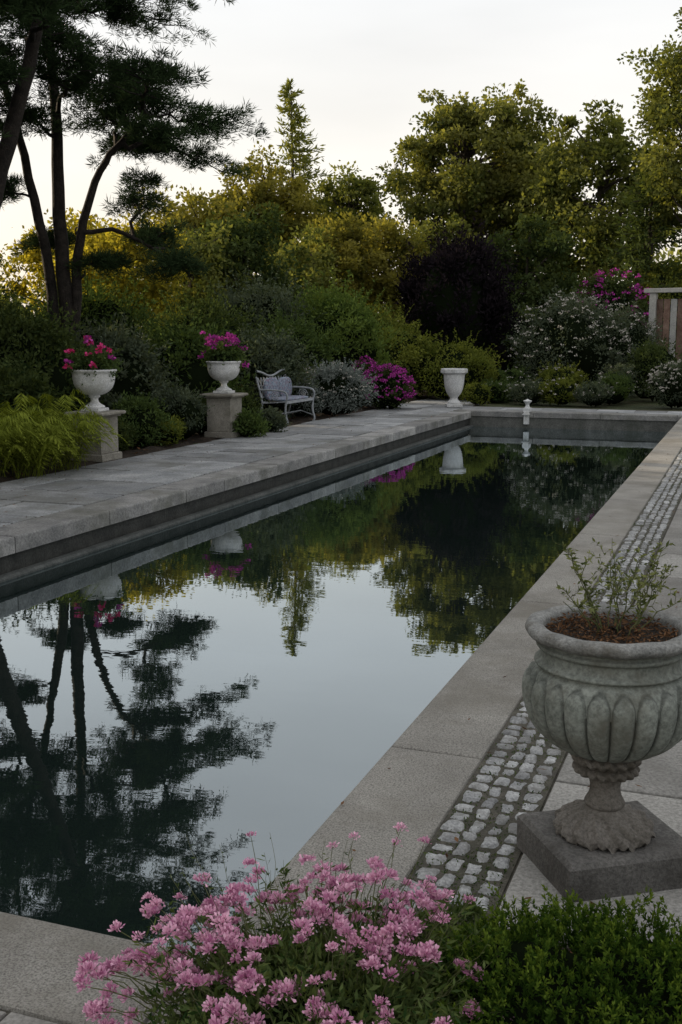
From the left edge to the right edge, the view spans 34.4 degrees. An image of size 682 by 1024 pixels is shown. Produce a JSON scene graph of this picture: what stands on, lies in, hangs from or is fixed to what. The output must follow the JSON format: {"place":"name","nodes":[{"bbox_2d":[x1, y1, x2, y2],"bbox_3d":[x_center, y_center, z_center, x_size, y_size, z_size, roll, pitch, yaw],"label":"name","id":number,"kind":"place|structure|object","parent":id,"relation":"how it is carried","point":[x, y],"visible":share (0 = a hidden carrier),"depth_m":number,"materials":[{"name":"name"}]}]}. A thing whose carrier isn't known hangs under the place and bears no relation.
{"place":"outdoors","nodes":[
{"label":"outdoors","id":0,"kind":"place"},
{"bbox_2d":[0,389,435,482],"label":"border soil","id":1,"kind":"structure","parent":0,"point":[190,440],"depth_m":16.50,"materials":[{"name":"brown soil"}]},
{"bbox_2d":[0,408,32,451],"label":"fern","id":2,"kind":"object","parent":1,"relation":"on","point":[13,423],"visible":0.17,"depth_m":13.48,"materials":[{"name":"green plant"}]},
{"bbox_2d":[0,259,38,319],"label":"evergreen shrub","id":3,"kind":"object","parent":1,"relation":"on","point":[5,294],"visible":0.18,"depth_m":18.98,"materials":[{"name":"green plant"}]},
{"bbox_2d":[0,411,51,476],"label":"fern","id":4,"kind":"object","parent":1,"relation":"on","point":[3,433],"visible":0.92,"depth_m":12.65,"materials":[{"name":"green plant"}]},
{"bbox_2d":[0,353,70,461],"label":"evergreen shrub","id":5,"kind":"object","parent":1,"relation":"on","point":[15,382],"visible":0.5,"depth_m":14.83,"materials":[{"name":"green plant"}]},
{"bbox_2d":[0,393,70,470],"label":"fern","id":6,"kind":"object","parent":1,"relation":"on","point":[25,400],"visible":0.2,"depth_m":13.93,"materials":[{"name":"green plant"}]},
{"bbox_2d":[1,402,69,463],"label":"border plant","id":7,"kind":"object","parent":1,"relation":"on","point":[30,420],"visible":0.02,"depth_m":14.46,"materials":[{"name":"green plant"}]},
{"bbox_2d":[0,395,96,478],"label":"fern","id":8,"kind":"object","parent":1,"relation":"on","point":[38,461],"visible":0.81,"depth_m":13.09,"materials":[{"name":"green plant"}]},
{"bbox_2d":[0,289,104,435],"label":"evergreen shrub","id":9,"kind":"object","parent":1,"relation":"on","point":[27,338],"visible":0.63,"depth_m":16.85,"materials":[{"name":"green plant"}]},
{"bbox_2d":[0,0,113,208],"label":"pine tree","id":10,"kind":"object","parent":1,"relation":"on","point":[38,28],"visible":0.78,"depth_m":15.59,"materials":[{"name":"green plant"}]},
{"bbox_2d":[10,388,128,470],"bbox_3d":[-3.514,-1.028,13.815,1.660,1.006,1.707,3,10,20],"label":"fern","id":11,"kind":"object","parent":1,"relation":"on","point":[84,429],"visible":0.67,"depth_m":13.80,"materials":[{"name":"green plant"}]},
{"bbox_2d":[18,266,167,348],"bbox_3d":[-4.875,-3.151,21.231,3.548,3.398,3.145,-2,9,-11],"label":"evergreen shrub","id":12,"kind":"object","parent":1,"relation":"on","point":[97,309],"visible":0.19,"depth_m":20.82,"materials":[{"name":"green plant"}]},
{"bbox_2d":[62,335,125,461],"bbox_3d":[-3.351,-1.538,14.839,0.895,1.681,0.934,3,10,20],"label":"planter urn on pedestal","id":13,"kind":"object","parent":1,"relation":"on","point":[93,371],"visible":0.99,"depth_m":14.68,"materials":[{"name":"stone"}]},
{"bbox_2d":[67,312,175,409],"bbox_3d":[-3.901,-2.248,18.482,2.531,2.207,2.124,3,10,20],"label":"evergreen shrub","id":14,"kind":"object","parent":1,"relation":"on","point":[134,373],"visible":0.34,"depth_m":18.03,"materials":[{"name":"green plant"}]},
{"bbox_2d":[53,212,190,327],"bbox_3d":[-5.203,-4.838,26.289,3.435,4.756,3.469,0,9,3],"label":"golden tree","id":15,"kind":"object","parent":1,"relation":"on","point":[107,239],"visible":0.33,"depth_m":25.73,"materials":[{"name":"green plant"}]},
{"bbox_2d":[113,408,141,450],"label":"border plant","id":16,"kind":"object","parent":1,"relation":"on","point":[126,433],"visible":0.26,"depth_m":15.85,"materials":[{"name":"green plant"}]},
{"bbox_2d":[0,0,272,349],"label":"pine tree","id":17,"kind":"object","parent":1,"relation":"on","point":[134,89],"visible":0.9,"depth_m":18.78,"materials":[{"name":"green plant"}]},
{"bbox_2d":[108,386,181,446],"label":"border plant","id":18,"kind":"object","parent":1,"relation":"on","point":[144,415],"visible":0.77,"depth_m":16.37,"materials":[{"name":"green plant"}]},
{"bbox_2d":[147,411,186,446],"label":"border plant","id":19,"kind":"object","parent":1,"relation":"on","point":[176,434],"visible":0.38,"depth_m":16.79,"materials":[{"name":"green plant"}]},
{"bbox_2d":[150,376,214,439],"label":"border plant","id":20,"kind":"object","parent":1,"relation":"on","point":[184,404],"visible":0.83,"depth_m":17.32,"materials":[{"name":"green plant"}]},
{"bbox_2d":[126,304,255,399],"bbox_3d":[-2.883,-2.587,20.055,2.557,2.383,2.439,-5,10,-28],"label":"evergreen shrub","id":21,"kind":"object","parent":1,"relation":"on","point":[183,351],"visible":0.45,"depth_m":19.50,"materials":[{"name":"green plant"}]},
{"bbox_2d":[142,218,261,322],"bbox_3d":[-3.895,-5.396,29.480,3.624,4.868,3.539,-9,13,-42],"label":"golden tree","id":22,"kind":"object","parent":1,"relation":"on","point":[213,249],"visible":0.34,"depth_m":28.72,"materials":[{"name":"green plant"}]},
{"bbox_2d":[197,394,206,434],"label":"border plant","id":23,"kind":"object","parent":1,"relation":"on","point":[204,426],"visible":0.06,"depth_m":18.41,"materials":[{"name":"green plant"}]},
{"bbox_2d":[138,276,268,348],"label":"evergreen shrub","id":24,"kind":"object","parent":1,"relation":"on","point":[213,314],"visible":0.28,"depth_m":22.80,"materials":[{"name":"green plant"}]},
{"bbox_2d":[198,326,250,437],"bbox_3d":[-1.922,-2.171,18.186,0.892,1.858,0.848,3,10,20],"label":"planter urn on pedestal","id":25,"kind":"object","parent":1,"relation":"on","point":[224,362],"visible":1,"depth_m":18.03,"materials":[{"name":"stone"}]},
{"bbox_2d":[232,385,262,412],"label":"border plant","id":26,"kind":"object","parent":1,"relation":"on","point":[247,401],"visible":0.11,"depth_m":19.66,"materials":[{"name":"green plant"}]},
{"bbox_2d":[184,200,319,311],"bbox_3d":[-2.630,-5.909,30.466,4.392,5.552,3.817,3,10,20],"label":"ash tree","id":27,"kind":"object","parent":1,"relation":"on","point":[245,247],"visible":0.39,"depth_m":29.73,"materials":[{"name":"green plant"}]},
{"bbox_2d":[203,258,327,334],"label":"evergreen shrub","id":28,"kind":"object","parent":1,"relation":"on","point":[258,301],"visible":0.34,"depth_m":25.59,"materials":[{"name":"green plant"}]},
{"bbox_2d":[214,318,324,417],"bbox_3d":[-1.736,-2.791,22.272,2.469,2.233,2.584,-6,11,-34],"label":"evergreen shrub","id":29,"kind":"object","parent":1,"relation":"on","point":[270,354],"visible":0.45,"depth_m":21.84,"materials":[{"name":"green plant"}]},
{"bbox_2d":[255,368,314,423],"bbox_3d":[-1.056,-2.209,21.073,0.678,1.031,1.393,3,10,20],"label":"garden bench","id":30,"kind":"object","parent":1,"relation":"on","point":[274,388],"visible":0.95,"depth_m":20.85,"materials":[{"name":"paint"}]},
{"bbox_2d":[241,298,349,375],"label":"evergreen shrub","id":31,"kind":"object","parent":1,"relation":"on","point":[306,334],"visible":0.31,"depth_m":24.37,"materials":[{"name":"green plant"}]},
{"bbox_2d":[284,374,329,416],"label":"silver shrub","id":32,"kind":"object","parent":1,"relation":"on","point":[306,405],"visible":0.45,"depth_m":22.30,"materials":[{"name":"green plant"}]},
{"bbox_2d":[264,222,358,302],"bbox_3d":[-1.084,-6.197,33.696,3.412,5.080,3.694,3,10,20],"label":"ash tree","id":33,"kind":"object","parent":1,"relation":"on","point":[315,262],"visible":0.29,"depth_m":32.83,"materials":[{"name":"green plant"}]},
{"bbox_2d":[303,357,382,415],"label":"silver shrub","id":34,"kind":"object","parent":1,"relation":"on","point":[344,387],"visible":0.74,"depth_m":22.71,"materials":[{"name":"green plant"}]},
{"bbox_2d":[284,265,408,369],"bbox_3d":[-0.323,-4.221,26.688,3.042,3.437,3.310,-9,13,-44],"label":"round shrub","id":35,"kind":"object","parent":1,"relation":"on","point":[351,320],"visible":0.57,"depth_m":25.95,"materials":[{"name":"green plant"}]},
{"bbox_2d":[351,355,385,405],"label":"azalea shrub","id":36,"kind":"object","parent":1,"relation":"on","point":[370,364],"visible":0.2,"depth_m":25.68,"materials":[{"name":"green plant"}]},
{"bbox_2d":[361,362,416,409],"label":"azalea shrub","id":37,"kind":"object","parent":1,"relation":"on","point":[393,390],"visible":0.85,"depth_m":24.81,"materials":[{"name":"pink plant"}]},
{"bbox_2d":[353,292,426,346],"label":"evergreen shrub","id":38,"kind":"object","parent":1,"relation":"on","point":[397,323],"visible":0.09,"depth_m":29.67,"materials":[{"name":"green plant"}]},
{"bbox_2d":[377,312,444,393],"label":"hedge","id":39,"kind":"object","parent":1,"relation":"on","point":[409,347],"visible":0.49,"depth_m":28.56,"materials":[{"name":"green plant"}]},
{"bbox_2d":[0,416,677,582],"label":"pool basin","id":40,"kind":"object","parent":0,"point":[25,562],"visible":0.17,"depth_m":13.53,"materials":[{"name":"grey stone"}]},
{"bbox_2d":[0,426,667,955],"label":"water","id":41,"kind":"structure","parent":40,"relation":"in","point":[282,666],"depth_m":7.05,"materials":[{"name":"liquid"}]},
{"bbox_2d":[0,409,681,1023],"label":"pool coping","id":42,"kind":"object","parent":40,"relation":"on","point":[418,775],"visible":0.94,"depth_m":4.68,"materials":[{"name":"stone"}]},
{"bbox_2d":[522,399,531,424],"bbox_3d":[4.036,-2.179,23.879,0.186,0.550,0.273,3,10,20],"label":"fountain spout","id":43,"kind":"object","parent":42,"relation":"on","point":[527,409],"visible":1,"depth_m":23.84,"materials":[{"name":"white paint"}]},
{"bbox_2d":[0,398,681,526],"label":"terrace paving","id":44,"kind":"structure","parent":0,"point":[91,484],"depth_m":14.80,"materials":[{"name":"grey stone"}]},
{"bbox_2d":[230,406,274,436],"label":"border plant","id":45,"kind":"object","parent":44,"relation":"on","point":[249,424],"visible":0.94,"depth_m":18.13,"materials":[{"name":"green plant"}]},
{"bbox_2d":[254,399,291,432],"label":"border plant","id":46,"kind":"object","parent":44,"relation":"on","point":[275,417],"visible":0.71,"depth_m":19.16,"materials":[{"name":"green plant"}]},
{"bbox_2d":[441,368,467,406],"bbox_3d":[2.647,-2.911,25.765,0.602,0.890,0.602,3,10,20],"label":"white garden vase","id":47,"kind":"object","parent":44,"relation":"on","point":[454,381],"visible":1,"depth_m":25.59,"materials":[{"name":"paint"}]},
{"bbox_2d":[460,381,493,404],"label":"lime shrub","id":48,"kind":"object","parent":44,"relation":"on","point":[477,393],"visible":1,"depth_m":26.31,"materials":[{"name":"green plant"}]},
{"bbox_2d":[0,497,681,1023],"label":"paved path","id":49,"kind":"structure","parent":0,"point":[658,789],"depth_m":4.11,"materials":[{"name":"grey stone"}]},
{"bbox_2d":[3,406,678,919],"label":"fallen leaves","id":50,"kind":"object","parent":49,"relation":"on","point":[469,718],"visible":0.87,"depth_m":4.50,"materials":[{"name":"brown plant"}]},
{"bbox_2d":[387,449,681,926],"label":"cobblestone band","id":51,"kind":"object","parent":49,"relation":"on","point":[509,782],"visible":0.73,"depth_m":4.13,"materials":[{"name":"grey stone"}]},
{"bbox_2d":[516,532,681,902],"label":"garden urn","id":52,"kind":"object","parent":49,"relation":"on","point":[602,690],"visible":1,"depth_m":3.36,"materials":[{"name":"stone"}]},
{"bbox_2d":[0,0,681,311],"label":"sky","id":53,"kind":"structure","parent":0,"point":[361,67],"materials":[{"name":"white"}]},
{"bbox_2d":[193,380,681,443],"bbox_3d":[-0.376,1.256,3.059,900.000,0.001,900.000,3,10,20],"label":"ground","id":54,"kind":"structure","parent":0,"point":[636,402],"depth_m":26.76,"materials":[{"name":"brown soil"}]},
{"bbox_2d":[0,207,115,313],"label":"golden tree","id":55,"kind":"object","parent":54,"relation":"on","point":[33,261],"visible":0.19,"depth_m":28.03,"materials":[{"name":"yellow plant"}]},
{"bbox_2d":[126,183,253,303],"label":"oak tree","id":56,"kind":"object","parent":54,"relation":"on","point":[195,204],"visible":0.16,"depth_m":42.21,"materials":[{"name":"green plant"}]},
{"bbox_2d":[206,141,330,274],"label":"golden tree","id":57,"kind":"object","parent":54,"relation":"on","point":[289,194],"visible":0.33,"depth_m":45.35,"materials":[{"name":"green plant"}]},
{"bbox_2d":[243,78,333,276],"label":"spruce tree","id":58,"kind":"object","parent":54,"relation":"on","point":[303,161],"visible":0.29,"depth_m":47.70,"materials":[{"name":"green plant"}]},
{"bbox_2d":[277,206,399,302],"bbox_3d":[-0.094,-6.997,36.248,3.782,5.824,3.138,3,10,20],"label":"golden tree","id":59,"kind":"object","parent":54,"relation":"on","point":[349,233],"visible":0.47,"depth_m":35.50,"materials":[{"name":"green plant"}]},
{"bbox_2d":[0,213,681,347],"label":"distant trees","id":60,"kind":"object","parent":54,"relation":"on","point":[654,257],"depth_m":60.72,"materials":[{"name":"green plant"}]},
{"bbox_2d":[295,160,390,280],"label":"golden tree","id":61,"kind":"object","parent":54,"relation":"on","point":[344,195],"visible":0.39,"depth_m":49.59,"materials":[{"name":"green plant"}]},
{"bbox_2d":[341,212,429,320],"bbox_3d":[1.558,-7.176,37.339,3.723,5.848,3.412,-4,10,-21],"label":"ash tree","id":62,"kind":"object","parent":54,"relation":"on","point":[392,239],"visible":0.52,"depth_m":36.34,"materials":[{"name":"green plant"}]},
{"bbox_2d":[396,212,488,272],"bbox_3d":[3.446,-7.372,38.147,4.014,5.981,4.078,3,10,20],"label":"ash tree","id":63,"kind":"object","parent":54,"relation":"on","point":[453,222],"visible":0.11,"depth_m":37.36,"materials":[{"name":"green plant"}]},
{"bbox_2d":[406,329,505,399],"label":"yellow hedge","id":64,"kind":"object","parent":54,"relation":"on","point":[475,363],"visible":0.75,"depth_m":28.21,"materials":[{"name":"green plant"}]},
{"bbox_2d":[389,208,532,372],"bbox_3d":[3.471,-5.889,31.328,4.467,5.384,3.920,3,10,20],"label":"purple beech shrub","id":65,"kind":"object","parent":54,"relation":"on","point":[456,287],"visible":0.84,"depth_m":30.58,"materials":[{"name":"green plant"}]},
{"bbox_2d":[371,78,570,264],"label":"maple tree","id":66,"kind":"object","parent":54,"relation":"on","point":[466,183],"visible":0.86,"depth_m":42.07,"materials":[{"name":"green plant"}]},
{"bbox_2d":[381,906,576,998],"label":"flower bed soil","id":67,"kind":"structure","parent":54,"relation":"on","point":[448,937],"depth_m":3.09,"materials":[{"name":"brown soil"}]},
{"bbox_2d":[73,822,512,1023],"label":"pink flower plant","id":68,"kind":"object","parent":67,"relation":"on","point":[342,971],"visible":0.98,"depth_m":2.59,"materials":[{"name":"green plant"}]},
{"bbox_2d":[407,888,499,943],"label":"bedding plant","id":69,"kind":"object","parent":67,"relation":"on","point":[477,910],"visible":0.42,"depth_m":3.10,"materials":[{"name":"green plant"}]},
{"bbox_2d":[450,914,538,956],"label":"bedding plant","id":70,"kind":"object","parent":67,"relation":"on","point":[476,919],"visible":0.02,"depth_m":3.01,"materials":[{"name":"green plant"}]},
{"bbox_2d":[398,882,681,1023],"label":"evergreen groundcover","id":71,"kind":"object","parent":67,"relation":"on","point":[612,971],"visible":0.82,"depth_m":2.55,"materials":[{"name":"green plant"}]},
{"bbox_2d":[480,377,512,403],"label":"perennial clump","id":72,"kind":"object","parent":54,"relation":"on","point":[499,393],"visible":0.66,"depth_m":27.37,"materials":[{"name":"green plant"}]},
{"bbox_2d":[490,364,537,399],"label":"perennial clump","id":73,"kind":"object","parent":54,"relation":"on","point":[514,375],"visible":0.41,"depth_m":28.19,"materials":[{"name":"green plant"}]},
{"bbox_2d":[494,304,544,380],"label":"dark shrub","id":74,"kind":"object","parent":54,"relation":"on","point":[510,363],"visible":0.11,"depth_m":32.77,"materials":[{"name":"green plant"}]},
{"bbox_2d":[505,376,548,405],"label":"perennial clump","id":75,"kind":"object","parent":54,"relation":"on","point":[527,389],"visible":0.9,"depth_m":26.61,"materials":[{"name":"green plant"}]},
{"bbox_2d":[479,205,589,381],"bbox_3d":[6.482,-7.234,36.988,4.456,6.038,5.024,-2,10,-15],"label":"ash tree","id":76,"kind":"object","parent":54,"relation":"on","point":[547,246],"visible":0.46,"depth_m":36.37,"materials":[{"name":"green plant"}]},
{"bbox_2d":[479,130,592,292],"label":"oak tree","id":77,"kind":"object","parent":54,"relation":"on","point":[515,228],"visible":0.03,"depth_m":44.57,"materials":[{"name":"green plant"}]},
{"bbox_2d":[534,374,582,404],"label":"perennial clump","id":78,"kind":"object","parent":54,"relation":"on","point":[558,392],"visible":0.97,"depth_m":26.27,"materials":[{"name":"green plant"}]},
{"bbox_2d":[532,358,589,387],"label":"perennial clump","id":79,"kind":"object","parent":54,"relation":"on","point":[553,373],"visible":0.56,"depth_m":27.88,"materials":[{"name":"green plant"}]},
{"bbox_2d":[501,279,633,389],"bbox_3d":[5.980,-4.556,29.487,3.664,3.306,3.391,3,10,20],"label":"white blossom shrub","id":80,"kind":"object","parent":54,"relation":"on","point":[570,332],"visible":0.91,"depth_m":28.96,"materials":[{"name":"green plant"}]},
{"bbox_2d":[492,99,681,288],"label":"oak tree","id":81,"kind":"object","parent":54,"relation":"on","point":[596,232],"visible":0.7,"depth_m":38.88,"materials":[{"name":"green plant"}]},
{"bbox_2d":[572,379,614,406],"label":"perennial clump","id":82,"kind":"object","parent":54,"relation":"on","point":[596,394],"visible":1,"depth_m":25.89,"materials":[{"name":"green plant"}]},
{"bbox_2d":[591,371,637,404],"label":"perennial clump","id":83,"kind":"object","parent":54,"relation":"on","point":[620,386],"visible":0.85,"depth_m":26.42,"materials":[{"name":"green plant"}]},
{"bbox_2d":[570,255,661,345],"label":"rhododendron shrub","id":84,"kind":"object","parent":54,"relation":"on","point":[603,286],"visible":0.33,"depth_m":32.04,"materials":[{"name":"purple plant"}]},
{"bbox_2d":[594,362,642,402],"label":"perennial clump","id":85,"kind":"object","parent":54,"relation":"on","point":[621,369],"visible":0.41,"depth_m":27.25,"materials":[{"name":"green plant"}]},
{"bbox_2d":[601,293,673,373],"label":"white blossom shrub","id":86,"kind":"object","parent":54,"relation":"on","point":[638,331],"visible":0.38,"depth_m":29.50,"materials":[{"name":"green plant"}]},
{"bbox_2d":[601,149,681,347],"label":"cedar tree","id":87,"kind":"object","parent":54,"relation":"on","point":[638,261],"visible":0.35,"depth_m":33.74,"materials":[{"name":"green plant"}]},
{"bbox_2d":[616,7,681,251],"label":"oak tree","id":88,"kind":"object","parent":54,"relation":"on","point":[662,115],"visible":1,"depth_m":32.24,"materials":[{"name":"green plant"}]},
{"bbox_2d":[624,337,681,400],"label":"dark shrub","id":89,"kind":"object","parent":54,"relation":"on","point":[646,361],"visible":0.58,"depth_m":27.70,"materials":[{"name":"green plant"}]},
{"bbox_2d":[632,243,681,352],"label":"round shrub","id":90,"kind":"object","parent":54,"relation":"on","point":[653,274],"visible":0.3,"depth_m":33.37,"materials":[{"name":"green plant"}]},
{"bbox_2d":[638,353,681,407],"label":"silver shrub","id":91,"kind":"object","parent":54,"relation":"on","point":[666,386],"visible":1,"depth_m":25.22,"materials":[{"name":"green plant"}]},
{"bbox_2d":[644,288,681,359],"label":"wooden gate","id":92,"kind":"structure","parent":54,"relation":"on","point":[656,310],"depth_m":30.15,"materials":[{"name":"brown wood"}]}
]}

